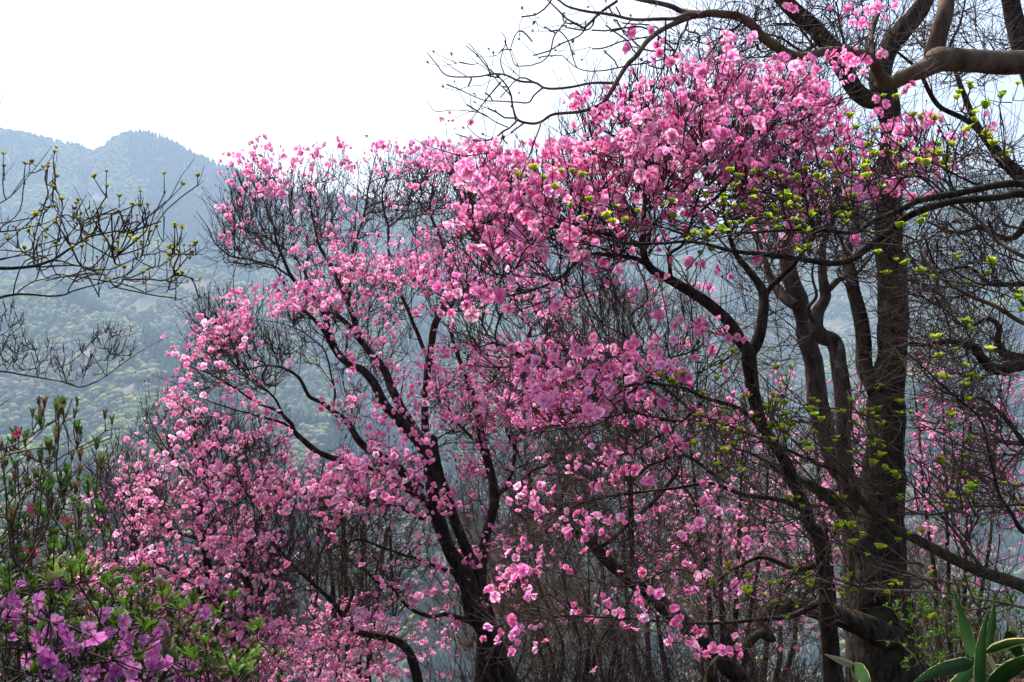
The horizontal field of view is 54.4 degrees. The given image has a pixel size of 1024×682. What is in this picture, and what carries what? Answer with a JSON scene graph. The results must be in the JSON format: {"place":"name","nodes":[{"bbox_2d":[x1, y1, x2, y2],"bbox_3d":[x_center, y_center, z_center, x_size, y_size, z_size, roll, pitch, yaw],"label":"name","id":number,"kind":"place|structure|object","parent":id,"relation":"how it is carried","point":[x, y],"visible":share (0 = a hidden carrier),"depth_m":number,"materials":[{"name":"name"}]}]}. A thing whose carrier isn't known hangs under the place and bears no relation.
{"place":"outdoors","nodes":[
{"label":"outdoors","id":0,"kind":"place"},
{"bbox_2d":[0,132,1023,681],"bbox_3d":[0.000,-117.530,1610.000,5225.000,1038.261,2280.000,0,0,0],"label":"mountain","id":1,"kind":"structure","parent":0,"point":[142,302],"depth_m":1644.29,"materials":[{"name":"plant"}]},
{"bbox_2d":[0,127,1023,681],"bbox_3d":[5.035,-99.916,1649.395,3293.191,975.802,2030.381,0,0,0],"label":"distant forest","id":2,"kind":"object","parent":1,"relation":"on","point":[144,335],"visible":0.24,"depth_m":1592.32,"materials":[{"name":"grey plant"}]},
{"bbox_2d":[0,0,1023,225],"label":"sky","id":3,"kind":"structure","parent":0,"point":[211,77],"materials":[{"name":"white"}]},
{"bbox_3d":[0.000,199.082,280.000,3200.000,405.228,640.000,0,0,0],"label":"ground","id":4,"kind":"structure","parent":0,"visible":0},
{"bbox_2d":[0,540,75,681],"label":"bare shrub","id":5,"kind":"object","parent":4,"relation":"on","point":[1,633],"visible":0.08,"depth_m":14.93,"materials":[{"name":"brown plant"}]},
{"bbox_2d":[0,395,118,614],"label":"evergreen azalea","id":6,"kind":"object","parent":4,"relation":"on","point":[30,549],"visible":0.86,"depth_m":2.62,"materials":[{"name":"green plant"}]},
{"bbox_2d":[0,459,128,681],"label":"bare shrub","id":7,"kind":"object","parent":4,"relation":"on","point":[4,529],"visible":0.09,"depth_m":30.48,"materials":[{"name":"brown plant"}]},
{"bbox_2d":[0,296,168,387],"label":"bare grey tree","id":8,"kind":"object","parent":4,"relation":"on","point":[51,348],"visible":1,"depth_m":4.09,"materials":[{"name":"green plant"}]},
{"bbox_2d":[0,90,210,300],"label":"budding tree","id":9,"kind":"object","parent":4,"relation":"on","point":[128,232],"visible":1,"depth_m":3.52,"materials":[{"name":"brown plant"}]},
{"bbox_2d":[8,461,260,681],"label":"bare shrub","id":10,"kind":"object","parent":4,"relation":"on","point":[96,545],"visible":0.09,"depth_m":23.39,"materials":[{"name":"brown plant"}]},
{"bbox_2d":[0,532,287,681],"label":"purple azalea shrub","id":11,"kind":"object","parent":4,"relation":"on","point":[48,635],"visible":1,"depth_m":1.96,"materials":[{"name":"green plant"}]},
{"bbox_2d":[48,533,322,681],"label":"bare shrub","id":12,"kind":"object","parent":4,"relation":"on","point":[145,674],"visible":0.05,"depth_m":14.10,"materials":[{"name":"brown plant"}]},
{"bbox_2d":[145,601,238,681],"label":"bare shrub","id":13,"kind":"object","parent":4,"relation":"on","point":[188,662],"visible":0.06,"depth_m":13.65,"materials":[{"name":"brown plant"}]},
{"bbox_2d":[57,367,354,681],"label":"pink azalea tree","id":14,"kind":"object","parent":4,"relation":"on","point":[211,476],"visible":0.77,"depth_m":7.25,"materials":[{"name":"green plant"}]},
{"bbox_2d":[167,528,412,681],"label":"bare shrub","id":15,"kind":"object","parent":4,"relation":"on","point":[298,664],"visible":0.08,"depth_m":12.38,"materials":[{"name":"brown plant"}]},
{"bbox_2d":[236,469,434,681],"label":"slender bare tree","id":16,"kind":"object","parent":4,"relation":"on","point":[400,642],"visible":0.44,"depth_m":8.22,"materials":[{"name":"brown plant"}]},
{"bbox_2d":[153,111,524,681],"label":"pink azalea tree","id":17,"kind":"object","parent":4,"relation":"on","point":[465,568],"visible":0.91,"depth_m":7.53,"materials":[{"name":"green plant"}]},
{"bbox_2d":[253,501,457,681],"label":"pink azalea tree","id":18,"kind":"object","parent":4,"relation":"on","point":[318,619],"visible":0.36,"depth_m":9.23,"materials":[{"name":"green plant"}]},
{"bbox_2d":[407,503,515,650],"bbox_3d":[-0.656,3.925,16.291,2.000,2.651,3.740,0,0,-26],"label":"bare shrub","id":19,"kind":"object","parent":4,"relation":"on","point":[436,578],"visible":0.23,"depth_m":16.40,"materials":[{"name":"brown plant"}]},
{"bbox_2d":[432,445,589,645],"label":"bare shrub","id":20,"kind":"object","parent":4,"relation":"on","point":[462,490],"visible":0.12,"depth_m":45.85,"materials":[{"name":"brown plant"}]},
{"bbox_2d":[421,531,611,681],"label":"bare shrub","id":21,"kind":"object","parent":4,"relation":"on","point":[499,617],"visible":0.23,"depth_m":11.26,"materials":[{"name":"brown plant"}]},
{"bbox_2d":[454,438,596,608],"bbox_3d":[0.797,6.648,34.407,5.370,7.120,10.042,0,0,-20],"label":"bare shrub","id":22,"kind":"object","parent":4,"relation":"on","point":[480,505],"visible":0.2,"depth_m":34.32,"materials":[{"name":"brown plant"}]},
{"bbox_2d":[507,567,586,678],"bbox_3d":[0.509,4.653,16.226,1.579,2.103,3.213,0,0,13],"label":"bare shrub","id":23,"kind":"object","parent":4,"relation":"on","point":[549,629],"visible":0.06,"depth_m":16.19,"materials":[{"name":"brown plant"}]},
{"bbox_2d":[416,224,717,681],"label":"pink azalea tree","id":24,"kind":"object","parent":4,"relation":"on","point":[495,493],"visible":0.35,"depth_m":8.55,"materials":[{"name":"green plant"}]},
{"bbox_2d":[487,493,662,681],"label":"bare shrub","id":25,"kind":"object","parent":4,"relation":"on","point":[575,629],"visible":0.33,"depth_m":9.42,"materials":[{"name":"brown plant"}]},
{"bbox_2d":[172,571,1023,681],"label":"brush","id":26,"kind":"object","parent":4,"relation":"on","point":[757,670],"visible":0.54,"depth_m":7.97,"materials":[{"name":"plant"}]},
{"bbox_2d":[555,556,660,681],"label":"bare shrub","id":27,"kind":"object","parent":4,"relation":"on","point":[626,609],"visible":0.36,"depth_m":9.95,"materials":[{"name":"brown plant"}]},
{"bbox_2d":[481,250,779,681],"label":"leaning dark tree","id":28,"kind":"object","parent":4,"relation":"on","point":[729,674],"visible":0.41,"depth_m":6.89,"materials":[{"name":"brown plant"}]},
{"bbox_2d":[440,367,978,681],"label":"bare shrub","id":29,"kind":"object","parent":4,"relation":"on","point":[661,644],"visible":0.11,"depth_m":12.19,"materials":[{"name":"brown plant"}]},
{"bbox_2d":[414,0,1012,681],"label":"pink azalea tree","id":30,"kind":"object","parent":4,"relation":"on","point":[656,146],"visible":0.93,"depth_m":3.65,"materials":[{"name":"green plant"}]},
{"bbox_2d":[661,545,775,671],"bbox_3d":[5.146,7.148,25.708,3.188,4.227,5.962,0,0,20],"label":"bare shrub","id":31,"kind":"object","parent":4,"relation":"on","point":[715,610],"visible":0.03,"depth_m":25.62,"materials":[{"name":"brown plant"}]},
{"bbox_2d":[415,0,1023,184],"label":"smooth barked tree","id":32,"kind":"object","parent":4,"relation":"on","point":[973,60],"visible":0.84,"depth_m":3.95,"materials":[{"name":"brown plant"}]},
{"bbox_2d":[623,346,818,681],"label":"pink azalea tree","id":33,"kind":"object","parent":4,"relation":"on","point":[760,549],"visible":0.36,"depth_m":10.83,"materials":[{"name":"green plant"}]},
{"bbox_2d":[530,360,925,681],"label":"bare shrub","id":34,"kind":"object","parent":4,"relation":"on","point":[792,651],"visible":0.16,"depth_m":13.90,"materials":[{"name":"brown plant"}]},
{"bbox_2d":[512,79,1023,426],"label":"budding tree","id":35,"kind":"object","parent":4,"relation":"on","point":[786,194],"visible":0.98,"depth_m":3.00,"materials":[{"name":"green plant"}]},
{"bbox_2d":[639,0,999,681],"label":"mossy tree","id":36,"kind":"object","parent":4,"relation":"on","point":[870,628],"visible":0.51,"depth_m":5.88,"materials":[{"name":"brown plant"}]},
{"bbox_2d":[706,124,942,681],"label":"pinkish barked tree","id":37,"kind":"object","parent":4,"relation":"on","point":[809,335],"visible":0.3,"depth_m":6.70,"materials":[{"name":"brown plant"}]},
{"bbox_2d":[786,370,866,681],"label":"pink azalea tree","id":38,"kind":"object","parent":4,"relation":"on","point":[825,484],"visible":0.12,"depth_m":11.63,"materials":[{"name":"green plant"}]},
{"bbox_2d":[655,333,1023,672],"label":"budding tree","id":39,"kind":"object","parent":4,"relation":"on","point":[977,568],"visible":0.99,"depth_m":3.21,"materials":[{"name":"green plant"}]},
{"bbox_2d":[825,654,870,681],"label":"plant leaf","id":40,"kind":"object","parent":4,"relation":"on","point":[860,672],"depth_m":1.47,"materials":[{"name":"green plant"}]},
{"bbox_2d":[806,564,956,664],"bbox_3d":[3.957,3.110,10.499,2.284,1.646,1.249,0,0,-44],"label":"bare shrub","id":41,"kind":"object","parent":4,"relation":"on","point":[922,630],"visible":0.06,"depth_m":10.48,"materials":[{"name":"brown plant"}]},
{"bbox_2d":[822,489,949,609],"bbox_3d":[7.368,4.319,20.011,2.583,3.441,5.258,0,0,7],"label":"bare shrub","id":42,"kind":"object","parent":4,"relation":"on","point":[911,516],"visible":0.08,"depth_m":19.59,"materials":[{"name":"brown plant"}]},
{"bbox_2d":[835,0,1023,580],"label":"bare gnarled tree","id":43,"kind":"object","parent":4,"relation":"on","point":[1013,18],"visible":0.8,"depth_m":4.95,"materials":[{"name":"brown plant"}]},
{"bbox_2d":[906,522,986,660],"bbox_3d":[5.771,3.772,14.169,1.846,2.447,3.452,0,0,26],"label":"bare shrub","id":44,"kind":"object","parent":4,"relation":"on","point":[925,565],"visible":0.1,"depth_m":13.96,"materials":[{"name":"brown plant"}]},
{"bbox_2d":[880,574,1023,681],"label":"leafy shrub","id":45,"kind":"object","parent":4,"relation":"on","point":[936,657],"visible":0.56,"depth_m":4.12,"materials":[{"name":"green plant"}]},
{"bbox_2d":[907,518,1010,664],"bbox_3d":[13.800,8.638,32.744,4.866,6.413,8.898,0,0,39],"label":"bare shrub","id":46,"kind":"object","parent":4,"relation":"on","point":[983,551],"visible":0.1,"depth_m":32.07,"materials":[{"name":"brown plant"}]},
{"bbox_2d":[904,347,1023,679],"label":"pink azalea tree","id":47,"kind":"object","parent":4,"relation":"on","point":[926,508],"visible":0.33,"depth_m":12.37,"materials":[{"name":"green plant"}]},
{"bbox_2d":[914,588,1023,681],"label":"potted plant","id":48,"kind":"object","parent":4,"relation":"on","point":[965,669],"depth_m":1.49,"materials":[{"name":"green plant"}]},
{"bbox_2d":[938,677,1023,681],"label":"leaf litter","id":49,"kind":"object","parent":4,"relation":"on","point":[972,679],"visible":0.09,"depth_m":9.96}
]}

